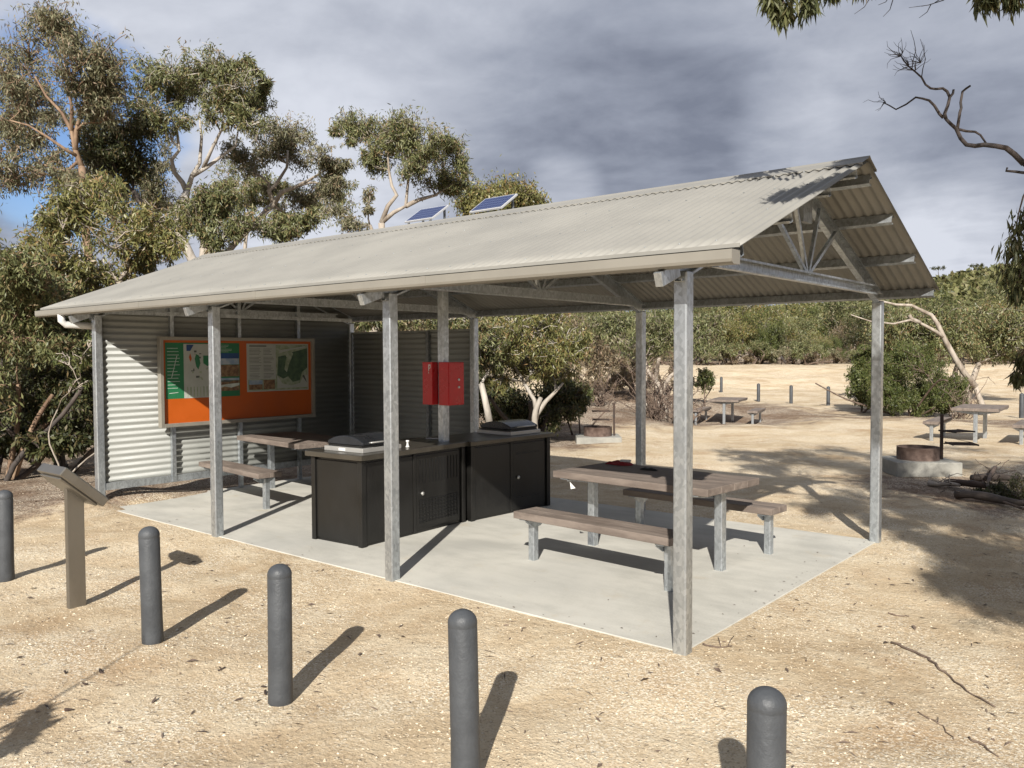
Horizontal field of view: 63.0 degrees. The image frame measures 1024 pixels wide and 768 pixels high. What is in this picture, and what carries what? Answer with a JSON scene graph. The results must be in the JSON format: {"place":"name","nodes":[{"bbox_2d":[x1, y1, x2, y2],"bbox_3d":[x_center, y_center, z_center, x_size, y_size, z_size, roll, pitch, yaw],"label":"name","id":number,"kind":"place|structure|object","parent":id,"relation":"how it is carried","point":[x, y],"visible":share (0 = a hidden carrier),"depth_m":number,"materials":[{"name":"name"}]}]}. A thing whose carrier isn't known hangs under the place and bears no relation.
{"place":"outdoors","nodes":[
{"label":"outdoors","id":0,"kind":"place"},
{"bbox_2d":[0,352,1023,767],"bbox_3d":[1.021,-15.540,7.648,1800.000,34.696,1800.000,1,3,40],"label":"ground","id":1,"kind":"structure","parent":0,"point":[810,436],"depth_m":5.24,"materials":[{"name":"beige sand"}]},
{"bbox_2d":[0,490,14,582],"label":"bollard","id":2,"kind":"object","parent":1,"relation":"on","point":[7,569],"visible":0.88,"depth_m":6.75,"materials":[{"name":"plastic"}]},
{"bbox_2d":[0,363,26,434],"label":"shrub","id":3,"kind":"object","parent":1,"relation":"on","point":[2,428],"visible":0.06,"depth_m":15.65,"materials":[{"name":"green plant"}]},
{"bbox_2d":[0,387,83,480],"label":"trunk","id":4,"kind":"object","parent":1,"relation":"on","point":[6,441],"visible":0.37,"depth_m":12.50,"materials":[{"name":"brown plant"}]},
{"bbox_2d":[0,317,91,375],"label":"eucalyptus tree","id":5,"kind":"object","parent":1,"relation":"on","point":[1,362],"visible":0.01,"depth_m":18.77,"materials":[{"name":"green plant"}]},
{"bbox_2d":[0,228,92,479],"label":"eucalyptus tree","id":6,"kind":"object","parent":1,"relation":"on","point":[29,286],"visible":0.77,"depth_m":12.26,"materials":[{"name":"green plant"}]},
{"bbox_2d":[0,355,93,472],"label":"shrub","id":7,"kind":"object","parent":1,"relation":"on","point":[39,387],"visible":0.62,"depth_m":13.06,"materials":[{"name":"green plant"}]},
{"bbox_2d":[0,388,93,468],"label":"shrub","id":8,"kind":"object","parent":1,"relation":"on","point":[63,441],"visible":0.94,"depth_m":12.23,"materials":[{"name":"green plant"}]},
{"bbox_2d":[48,332,93,490],"bbox_3d":[-6.424,0.430,11.467,2.497,2.401,1.506,-2,2,-34],"label":"shrub","id":9,"kind":"object","parent":1,"relation":"on","point":[80,366],"visible":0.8,"depth_m":11.47,"materials":[{"name":"brown plant"}]},
{"bbox_2d":[37,463,108,608],"bbox_3d":[-3.198,1.154,6.103,0.400,1.154,0.338,1,3,40],"label":"lectern sign","id":10,"kind":"object","parent":1,"relation":"on","point":[78,491],"visible":0.9,"depth_m":6.07,"materials":[{"name":"beige metal"}]},
{"bbox_2d":[0,0,151,288],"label":"eucalyptus tree","id":11,"kind":"object","parent":1,"relation":"on","point":[99,92],"visible":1,"depth_m":16.60,"materials":[{"name":"green plant"}]},
{"bbox_2d":[9,166,195,403],"bbox_3d":[-7.207,-1.094,14.364,3.382,5.489,3.534,-1,2,-21],"label":"eucalyptus tree","id":12,"kind":"object","parent":1,"relation":"on","point":[151,230],"visible":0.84,"depth_m":13.87,"materials":[{"name":"green plant"}]},
{"bbox_2d":[25,102,183,279],"bbox_3d":[-13.026,-4.170,27.510,5.359,10.681,4.041,1,2,23],"label":"eucalyptus tree","id":13,"kind":"object","parent":1,"relation":"on","point":[154,191],"visible":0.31,"depth_m":27.20,"materials":[{"name":"green plant"}]},
{"bbox_2d":[66,79,165,272],"bbox_3d":[-9.284,-2.952,20.293,2.729,8.626,2.627,0,2,8],"label":"eucalyptus tree","id":14,"kind":"object","parent":1,"relation":"on","point":[106,150],"visible":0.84,"depth_m":19.77,"materials":[{"name":"green plant"}]},
{"bbox_2d":[138,526,163,644],"bbox_3d":[-2.292,1.323,5.305,0.132,0.847,0.132,0,3,13],"label":"bollard","id":15,"kind":"object","parent":1,"relation":"on","point":[152,631],"visible":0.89,"depth_m":5.25,"materials":[{"name":"plastic"}]},
{"bbox_2d":[122,37,276,260],"bbox_3d":[-6.850,-3.152,18.843,3.479,9.145,2.554,0,2,4],"label":"eucalyptus tree","id":16,"kind":"object","parent":1,"relation":"on","point":[228,79],"visible":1,"depth_m":18.24,"materials":[{"name":"green plant"}]},
{"bbox_2d":[161,175,328,255],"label":"eucalyptus tree","id":17,"kind":"object","parent":1,"relation":"on","point":[212,206],"visible":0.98,"depth_m":16.13,"materials":[{"name":"green plant"}]},
{"bbox_2d":[267,563,292,706],"bbox_3d":[-1.235,1.379,4.450,0.132,0.847,0.132,0,2,8],"label":"bollard","id":18,"kind":"object","parent":1,"relation":"on","point":[279,620],"visible":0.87,"depth_m":4.40,"materials":[{"name":"plastic"}]},
{"bbox_2d":[212,103,355,250],"bbox_3d":[-5.698,-2.850,21.077,4.090,8.560,2.557,0,2,8],"label":"eucalyptus tree","id":19,"kind":"object","parent":1,"relation":"on","point":[285,141],"visible":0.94,"depth_m":20.93,"materials":[{"name":"green plant"}]},
{"bbox_2d":[207,159,360,248],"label":"eucalyptus tree","id":20,"kind":"object","parent":1,"relation":"on","point":[250,190],"visible":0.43,"depth_m":27.73,"materials":[{"name":"green plant"}]},
{"bbox_2d":[335,185,377,233],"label":"eucalyptus tree","id":21,"kind":"object","parent":1,"relation":"on","point":[346,223],"visible":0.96,"depth_m":18.25,"materials":[{"name":"green plant"}]},
{"bbox_2d":[326,100,475,331],"bbox_3d":[-2.664,-2.758,20.157,3.774,8.115,2.178,1,2,26],"label":"eucalyptus tree","id":22,"kind":"object","parent":1,"relation":"on","point":[404,141],"visible":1,"depth_m":19.81,"materials":[{"name":"green plant"}]},
{"bbox_2d":[352,316,513,421],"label":"mallee tree","id":23,"kind":"object","parent":1,"relation":"on","point":[488,356],"visible":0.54,"depth_m":14.79,"materials":[{"name":"green plant"}]},
{"bbox_2d":[448,608,480,767],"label":"bollard","id":24,"kind":"object","parent":1,"relation":"on","point":[464,687],"visible":1,"depth_m":3.54,"materials":[{"name":"plastic"}]},
{"bbox_2d":[118,476,874,650],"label":"concrete slab","id":25,"kind":"structure","parent":1,"relation":"on","point":[486,561],"depth_m":7.33,"materials":[{"name":"grey concrete"}]},
{"bbox_2d":[199,431,335,508],"bbox_3d":[-2.799,1.089,10.852,1.900,0.795,1.600,-2,3,-44],"label":"picnic table","id":26,"kind":"object","parent":25,"relation":"on","point":[295,440],"visible":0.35,"depth_m":10.37,"materials":[{"name":"brown wood"}]},
{"bbox_2d":[305,432,467,547],"bbox_3d":[-1.237,0.989,8.566,0.790,1.024,1.580,1,3,36],"label":"barbecue bench","id":27,"kind":"object","parent":25,"relation":"on","point":[347,485],"visible":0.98,"depth_m":8.13,"materials":[{"name":"metal"}]},
{"bbox_2d":[416,450,459,529],"bbox_3d":[-0.753,1.084,8.640,0.042,0.745,0.670,1,3,36],"label":"door","id":28,"kind":"structure","parent":27,"relation":"in","point":[434,488],"depth_m":8.63,"materials":[{"name":"metal"}]},
{"bbox_2d":[35,155,939,655],"bbox_3d":[-0.927,-0.108,9.062,9.173,3.300,4.420,1,3,40],"label":"picnic shelter","id":29,"kind":"object","parent":25,"relation":"on","point":[831,231],"visible":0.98,"depth_m":8.01,"materials":[{"name":"metal"}]},
{"bbox_2d":[157,336,315,427],"bbox_3d":[-3.648,-0.057,11.306,0.080,1.140,2.340,1,3,40],"label":"noticeboard","id":30,"kind":"object","parent":29,"relation":"attached to","point":[262,379],"visible":0.89,"depth_m":11.27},
{"bbox_2d":[405,205,448,223],"bbox_3d":[-0.945,-1.803,9.270,0.440,0.352,0.266,1,3,40],"label":"solar panel","id":31,"kind":"object","parent":29,"relation":"on","point":[429,214],"visible":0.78,"depth_m":9.23,"materials":[{"name":"blue glass"}]},
{"bbox_2d":[422,362,437,404],"bbox_3d":[-0.830,-0.010,9.027,0.147,0.455,0.243,1,3,40],"label":"wall box","id":32,"kind":"object","parent":29,"relation":"attached to","point":[430,383],"visible":0.68,"depth_m":8.93,"materials":[{"name":"red paint"}]},
{"bbox_2d":[439,362,463,405],"bbox_3d":[-0.637,-0.005,8.868,0.157,0.455,0.240,1,3,40],"label":"wall box","id":33,"kind":"object","parent":29,"relation":"attached to","point":[451,383],"visible":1,"depth_m":8.80,"materials":[{"name":"red paint"}]},
{"bbox_2d":[449,363,463,404],"bbox_3d":[-0.587,-0.004,8.827,0.005,0.435,0.224,1,3,40],"label":"door","id":34,"kind":"structure","parent":33,"relation":"in","point":[456,370],"depth_m":8.82,"materials":[{"name":"red paint"}]},
{"bbox_2d":[469,194,517,213],"bbox_3d":[-0.192,-1.784,8.643,0.440,0.352,0.266,1,3,40],"label":"solar panel","id":35,"kind":"object","parent":29,"relation":"on","point":[494,203],"visible":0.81,"depth_m":8.60,"materials":[{"name":"blue glass"}]},
{"bbox_2d":[424,419,553,521],"bbox_3d":[-0.246,0.947,9.672,0.760,1.021,1.380,2,3,43],"label":"barbecue bench","id":36,"kind":"object","parent":25,"relation":"on","point":[507,466],"visible":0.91,"depth_m":9.46,"materials":[{"name":"metal"}]},
{"bbox_2d":[513,440,544,508],"bbox_3d":[0.206,1.043,9.674,0.042,0.745,0.550,2,3,43],"label":"door","id":37,"kind":"structure","parent":36,"relation":"in","point":[528,468],"depth_m":9.67,"materials":[{"name":"metal"}]},
{"bbox_2d":[513,462,786,591],"bbox_3d":[1.246,1.195,7.405,1.600,0.795,1.900,2,3,44],"label":"picnic table","id":38,"kind":"object","parent":25,"relation":"on","point":[711,489],"visible":0.77,"depth_m":7.13,"materials":[{"name":"brown wood"}]},
{"bbox_2d":[605,459,632,465],"bbox_3d":[1.034,0.749,8.052,0.291,0.048,0.184,1,3,40],"label":"folded cloth","id":39,"kind":"object","parent":38,"relation":"on","point":[623,462],"visible":1,"depth_m":7.99,"materials":[{"name":"fabric"}]},
{"bbox_2d":[448,155,551,382],"bbox_3d":[-0.337,-2.743,23.967,2.950,7.844,3.253,0,2,7],"label":"eucalyptus tree","id":40,"kind":"object","parent":1,"relation":"on","point":[475,196],"visible":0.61,"depth_m":23.04,"materials":[{"name":"green plant"}]},
{"bbox_2d":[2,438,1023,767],"bbox_3d":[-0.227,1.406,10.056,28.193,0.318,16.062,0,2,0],"label":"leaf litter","id":41,"kind":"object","parent":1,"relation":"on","point":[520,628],"visible":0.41,"depth_m":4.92,"materials":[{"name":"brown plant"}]},
{"bbox_2d":[478,313,594,428],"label":"mallee tree","id":42,"kind":"object","parent":1,"relation":"on","point":[551,359],"visible":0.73,"depth_m":15.43,"materials":[{"name":"green plant"}]},
{"bbox_2d":[479,369,595,436],"bbox_3d":[0.228,0.455,18.113,3.199,1.859,2.243,-1,2,-8],"label":"shrub","id":43,"kind":"object","parent":1,"relation":"on","point":[570,400],"visible":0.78,"depth_m":17.81,"materials":[{"name":"green plant"}]},
{"bbox_2d":[506,313,631,380],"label":"mallee tree","id":44,"kind":"object","parent":1,"relation":"on","point":[597,347],"visible":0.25,"depth_m":33.23,"materials":[{"name":"green plant"}]},
{"bbox_2d":[566,387,609,434],"bbox_3d":[1.342,0.449,18.826,0.920,1.764,1.736,1,3,40],"label":"shrub","id":45,"kind":"object","parent":1,"relation":"on","point":[592,394],"visible":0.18,"depth_m":19.02,"materials":[{"name":"brown plant"}]},
{"bbox_2d":[573,361,604,394],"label":"shrub","id":46,"kind":"object","parent":1,"relation":"on","point":[590,377],"visible":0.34,"depth_m":30.14,"materials":[{"name":"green plant"}]},
{"bbox_2d":[542,311,646,342],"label":"mallee tree","id":47,"kind":"object","parent":1,"relation":"on","point":[585,313],"visible":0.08,"depth_m":63.28,"materials":[{"name":"green plant"}]},
{"bbox_2d":[575,403,621,443],"bbox_3d":[1.818,0.864,17.713,0.940,0.900,0.840,0,2,2],"label":"fire pit","id":48,"kind":"object","parent":1,"relation":"on","point":[593,434],"visible":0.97,"depth_m":17.44,"materials":[{"name":"concrete"}]},
{"bbox_2d":[570,336,635,392],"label":"mallee tree","id":49,"kind":"object","parent":1,"relation":"on","point":[611,352],"visible":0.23,"depth_m":35.02,"materials":[{"name":"green plant"}]},
{"bbox_2d":[579,376,630,406],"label":"dead shrub","id":50,"kind":"object","parent":1,"relation":"on","point":[600,402],"visible":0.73,"depth_m":26.02,"materials":[{"name":"brown plant"}]},
{"bbox_2d":[585,351,632,392],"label":"shrub","id":51,"kind":"object","parent":1,"relation":"on","point":[598,367],"visible":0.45,"depth_m":29.37,"materials":[{"name":"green plant"}]},
{"bbox_2d":[608,355,652,393],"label":"shrub","id":52,"kind":"object","parent":1,"relation":"on","point":[622,372],"visible":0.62,"depth_m":27.44,"materials":[{"name":"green plant"}]},
{"bbox_2d":[598,334,693,420],"bbox_3d":[3.650,-0.021,22.916,2.688,2.673,2.717,0,2,8],"label":"dead shrub","id":53,"kind":"object","parent":1,"relation":"on","point":[654,414],"visible":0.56,"depth_m":22.95,"materials":[{"name":"plant"}]},
{"bbox_2d":[578,307,737,419],"bbox_3d":[4.524,-0.796,25.471,4.763,4.103,2.418,-1,2,-18],"label":"mallee tree","id":54,"kind":"object","parent":1,"relation":"on","point":[606,327],"visible":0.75,"depth_m":25.21,"materials":[{"name":"green plant"}]},
{"bbox_2d":[648,360,694,393],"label":"shrub","id":55,"kind":"object","parent":1,"relation":"on","point":[671,380],"visible":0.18,"depth_m":29.26,"materials":[{"name":"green plant"}]},
{"bbox_2d":[646,384,710,424],"bbox_3d":[4.498,0.631,22.122,2.328,1.326,1.324,-2,3,-39],"label":"dead shrub","id":56,"kind":"object","parent":1,"relation":"on","point":[669,407],"visible":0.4,"depth_m":21.95,"materials":[{"name":"plant"}]},
{"bbox_2d":[354,262,1023,350],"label":"hillside scrub","id":57,"kind":"object","parent":1,"relation":"on","point":[967,283],"visible":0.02,"depth_m":202.58,"materials":[{"name":"green plant"}]},
{"bbox_2d":[664,306,741,345],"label":"mallee tree","id":58,"kind":"object","parent":1,"relation":"on","point":[704,310],"visible":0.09,"depth_m":71.42,"materials":[{"name":"green plant"}]},
{"bbox_2d":[693,367,717,406],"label":"shrub","id":59,"kind":"object","parent":1,"relation":"on","point":[706,378],"visible":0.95,"depth_m":27.07,"materials":[{"name":"green plant"}]},
{"bbox_2d":[694,344,718,364],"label":"shrub","id":60,"kind":"object","parent":1,"relation":"on","point":[716,352],"visible":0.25,"depth_m":61.15,"materials":[{"name":"green plant"}]},
{"bbox_2d":[697,352,722,365],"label":"shrub","id":61,"kind":"object","parent":1,"relation":"on","point":[710,357],"visible":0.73,"depth_m":60.35,"materials":[{"name":"grey plant"}]},
{"bbox_2d":[709,336,746,364],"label":"shrub","id":62,"kind":"object","parent":1,"relation":"on","point":[728,350],"visible":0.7,"depth_m":61.86,"materials":[{"name":"green plant"}]},
{"bbox_2d":[693,397,765,424],"bbox_3d":[6.357,0.823,24.546,1.900,0.795,1.600,1,2,25],"label":"picnic table","id":63,"kind":"object","parent":1,"relation":"on","point":[724,401],"visible":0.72,"depth_m":24.09,"materials":[{"name":"brown wood"}]},
{"bbox_2d":[699,306,763,364],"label":"mallee tree","id":64,"kind":"object","parent":1,"relation":"on","point":[744,332],"visible":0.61,"depth_m":62.51,"materials":[{"name":"green plant"}]},
{"bbox_2d":[732,348,758,364],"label":"shrub","id":65,"kind":"object","parent":1,"relation":"on","point":[748,358],"visible":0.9,"depth_m":61.77,"materials":[{"name":"green plant"}]},
{"bbox_2d":[735,338,772,363],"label":"shrub","id":66,"kind":"object","parent":1,"relation":"on","point":[756,348],"visible":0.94,"depth_m":61.78,"materials":[{"name":"green plant"}]},
{"bbox_2d":[708,305,801,360],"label":"mallee tree","id":67,"kind":"object","parent":1,"relation":"on","point":[745,308],"visible":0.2,"depth_m":73.14,"materials":[{"name":"green plant"}]},
{"bbox_2d":[734,304,788,363],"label":"mallee tree","id":68,"kind":"object","parent":1,"relation":"on","point":[763,337],"visible":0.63,"depth_m":62.73,"materials":[{"name":"green plant"}]},
{"bbox_2d":[746,686,786,767],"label":"bollard","id":69,"kind":"object","parent":1,"relation":"on","point":[766,738],"visible":1,"depth_m":2.70,"materials":[{"name":"plastic"}]},
{"bbox_2d":[768,349,795,364],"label":"shrub","id":70,"kind":"object","parent":1,"relation":"on","point":[774,354],"visible":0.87,"depth_m":60.61,"materials":[{"name":"grey plant"}]},
{"bbox_2d":[754,315,823,363],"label":"mallee tree","id":71,"kind":"object","parent":1,"relation":"on","point":[809,323],"visible":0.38,"depth_m":64.52,"materials":[{"name":"green plant"}]},
{"bbox_2d":[776,345,813,363],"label":"shrub","id":72,"kind":"object","parent":1,"relation":"on","point":[784,348],"visible":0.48,"depth_m":60.95,"materials":[{"name":"grey plant"}]},
{"bbox_2d":[764,303,832,360],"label":"mallee tree","id":73,"kind":"object","parent":1,"relation":"on","point":[781,314],"visible":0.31,"depth_m":73.38,"materials":[{"name":"green plant"}]},
{"bbox_2d":[788,338,832,364],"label":"shrub","id":74,"kind":"object","parent":1,"relation":"on","point":[796,349],"visible":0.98,"depth_m":59.97,"materials":[{"name":"green plant"}]},
{"bbox_2d":[785,302,846,353],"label":"mallee tree","id":75,"kind":"object","parent":1,"relation":"on","point":[812,312],"visible":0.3,"depth_m":84.75,"materials":[{"name":"green plant"}]},
{"bbox_2d":[803,345,830,364],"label":"shrub","id":76,"kind":"object","parent":1,"relation":"on","point":[814,358],"visible":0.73,"depth_m":62.01,"materials":[{"name":"green plant"}]},
{"bbox_2d":[802,332,836,360],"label":"mallee tree","id":77,"kind":"object","parent":1,"relation":"on","point":[824,340],"visible":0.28,"depth_m":67.42,"materials":[{"name":"green plant"}]},
{"bbox_2d":[818,347,849,363],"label":"shrub","id":78,"kind":"object","parent":1,"relation":"on","point":[833,357],"visible":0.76,"depth_m":62.89,"materials":[{"name":"green plant"}]},
{"bbox_2d":[819,332,852,363],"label":"mallee tree","id":79,"kind":"object","parent":1,"relation":"on","point":[836,340],"visible":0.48,"depth_m":64.25,"materials":[{"name":"green plant"}]},
{"bbox_2d":[827,348,853,363],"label":"shrub","id":80,"kind":"object","parent":1,"relation":"on","point":[834,352],"visible":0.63,"depth_m":62.10,"materials":[{"name":"grey plant"}]},
{"bbox_2d":[825,312,870,349],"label":"mallee tree","id":81,"kind":"object","parent":1,"relation":"on","point":[839,329],"visible":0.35,"depth_m":71.99,"materials":[{"name":"green plant"}]},
{"bbox_2d":[825,299,900,351],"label":"mallee tree","id":82,"kind":"object","parent":1,"relation":"on","point":[856,336],"visible":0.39,"depth_m":67.64,"materials":[{"name":"green plant"}]},
{"bbox_2d":[844,342,884,412],"bbox_3d":[11.492,-0.124,26.964,1.791,2.456,1.538,0,2,-4],"label":"shrub","id":83,"kind":"object","parent":1,"relation":"on","point":[857,389],"visible":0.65,"depth_m":26.78,"materials":[{"name":"green plant"}]},
{"bbox_2d":[813,299,919,357],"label":"mallee tree","id":84,"kind":"object","parent":1,"relation":"on","point":[839,306],"visible":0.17,"depth_m":82.88,"materials":[{"name":"green plant"}]},
{"bbox_2d":[755,0,1023,392],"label":"eucalyptus tree","id":85,"kind":"object","parent":1,"relation":"on","point":[780,13],"visible":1,"depth_m":6.52,"materials":[{"name":"green plant"}]},
{"bbox_2d":[815,339,970,417],"bbox_3d":[11.789,-0.085,25.530,3.824,2.581,3.473,1,3,40],"label":"shrub","id":86,"kind":"object","parent":1,"relation":"on","point":[920,397],"visible":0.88,"depth_m":24.73,"materials":[{"name":"green plant"}]},
{"bbox_2d":[846,300,990,414],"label":"leaning tree","id":87,"kind":"object","parent":1,"relation":"on","point":[940,333],"visible":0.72,"depth_m":25.42,"materials":[{"name":"beige plant"}]},
{"bbox_2d":[882,414,978,476],"bbox_3d":[6.365,0.913,12.704,1.307,0.900,0.840,0,2,4],"label":"fire pit","id":88,"kind":"object","parent":1,"relation":"on","point":[910,460],"visible":0.98,"depth_m":12.44,"materials":[{"name":"concrete"}]},
{"bbox_2d":[918,286,960,311],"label":"mallee tree","id":89,"kind":"object","parent":1,"relation":"on","point":[921,303],"visible":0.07,"depth_m":83.01,"materials":[{"name":"green plant"}]},
{"bbox_2d":[859,294,1023,396],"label":"mallee tree","id":90,"kind":"object","parent":1,"relation":"on","point":[996,334],"visible":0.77,"depth_m":31.16,"materials":[{"name":"green plant"}]},
{"bbox_2d":[891,641,995,706],"bbox_3d":[2.482,1.654,4.818,0.077,0.035,0.955,0,2,-6],"label":"stick","id":91,"kind":"object","parent":1,"relation":"on","point":[926,657],"visible":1,"depth_m":4.86,"materials":[{"name":"brown wood"}]},
{"bbox_2d":[921,294,967,355],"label":"mallee tree","id":92,"kind":"object","parent":1,"relation":"on","point":[928,302],"visible":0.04,"depth_m":73.67,"materials":[{"name":"green plant"}]},
{"bbox_2d":[927,473,964,486],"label":"fallen branch","id":93,"kind":"object","parent":1,"relation":"on","point":[932,483],"visible":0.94,"depth_m":11.30,"materials":[{"name":"wood"}]},
{"bbox_2d":[940,363,995,418],"bbox_3d":[13.148,0.259,24.455,1.657,1.876,1.450,1,3,40],"label":"dead shrub","id":94,"kind":"object","parent":1,"relation":"on","point":[959,413],"visible":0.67,"depth_m":24.41,"materials":[{"name":"brown plant"}]},
{"bbox_2d":[943,472,994,487],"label":"fallen branch","id":95,"kind":"object","parent":1,"relation":"on","point":[972,483],"visible":0.66,"depth_m":10.99,"materials":[{"name":"brown wood"}]},
{"bbox_2d":[923,404,1023,444],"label":"picnic table","id":96,"kind":"object","parent":1,"relation":"on","point":[975,410],"visible":0.85,"depth_m":17.02,"materials":[{"name":"brown wood"}]},
{"bbox_2d":[942,487,1023,505],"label":"fallen branch","id":97,"kind":"object","parent":1,"relation":"on","point":[980,495],"visible":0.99,"depth_m":10.08,"materials":[{"name":"brown wood"}]},
{"bbox_2d":[952,279,1023,350],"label":"mallee tree","id":98,"kind":"object","parent":1,"relation":"on","point":[993,290],"visible":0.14,"depth_m":86.81,"materials":[{"name":"green plant"}]},
{"bbox_2d":[970,467,1023,482],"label":"fallen branch","id":99,"kind":"object","parent":1,"relation":"on","point":[1002,476],"visible":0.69,"depth_m":11.44,"materials":[{"name":"wood"}]},
{"bbox_2d":[971,285,1023,324],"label":"mallee tree","id":100,"kind":"object","parent":1,"relation":"on","point":[1001,302],"visible":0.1,"depth_m":72.69,"materials":[{"name":"green plant"}]},
{"bbox_2d":[973,469,1023,499],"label":"shrub","id":101,"kind":"object","parent":1,"relation":"on","point":[1000,488],"visible":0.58,"depth_m":10.37,"materials":[{"name":"green plant"}]},
{"bbox_2d":[974,459,1023,509],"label":"fallen branch","id":102,"kind":"object","parent":1,"relation":"on","point":[993,469],"visible":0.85,"depth_m":10.75,"materials":[{"name":"wood"}]},
{"bbox_2d":[1019,393,1023,417],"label":"bollard","id":103,"kind":"object","parent":1,"relation":"on","point":[1021,405],"visible":0.93,"depth_m":23.64,"materials":[{"name":"plastic"}]},
{"bbox_2d":[0,0,1023,311],"label":"sky","id":104,"kind":"structure","parent":0,"point":[592,98],"materials":[{"name":"grey"}]},
{"bbox_2d":[498,366,1018,391],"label":"dirt road","id":105,"kind":"structure","parent":0,"point":[807,378],"depth_m":46.66,"materials":[{"name":"beige soil"}]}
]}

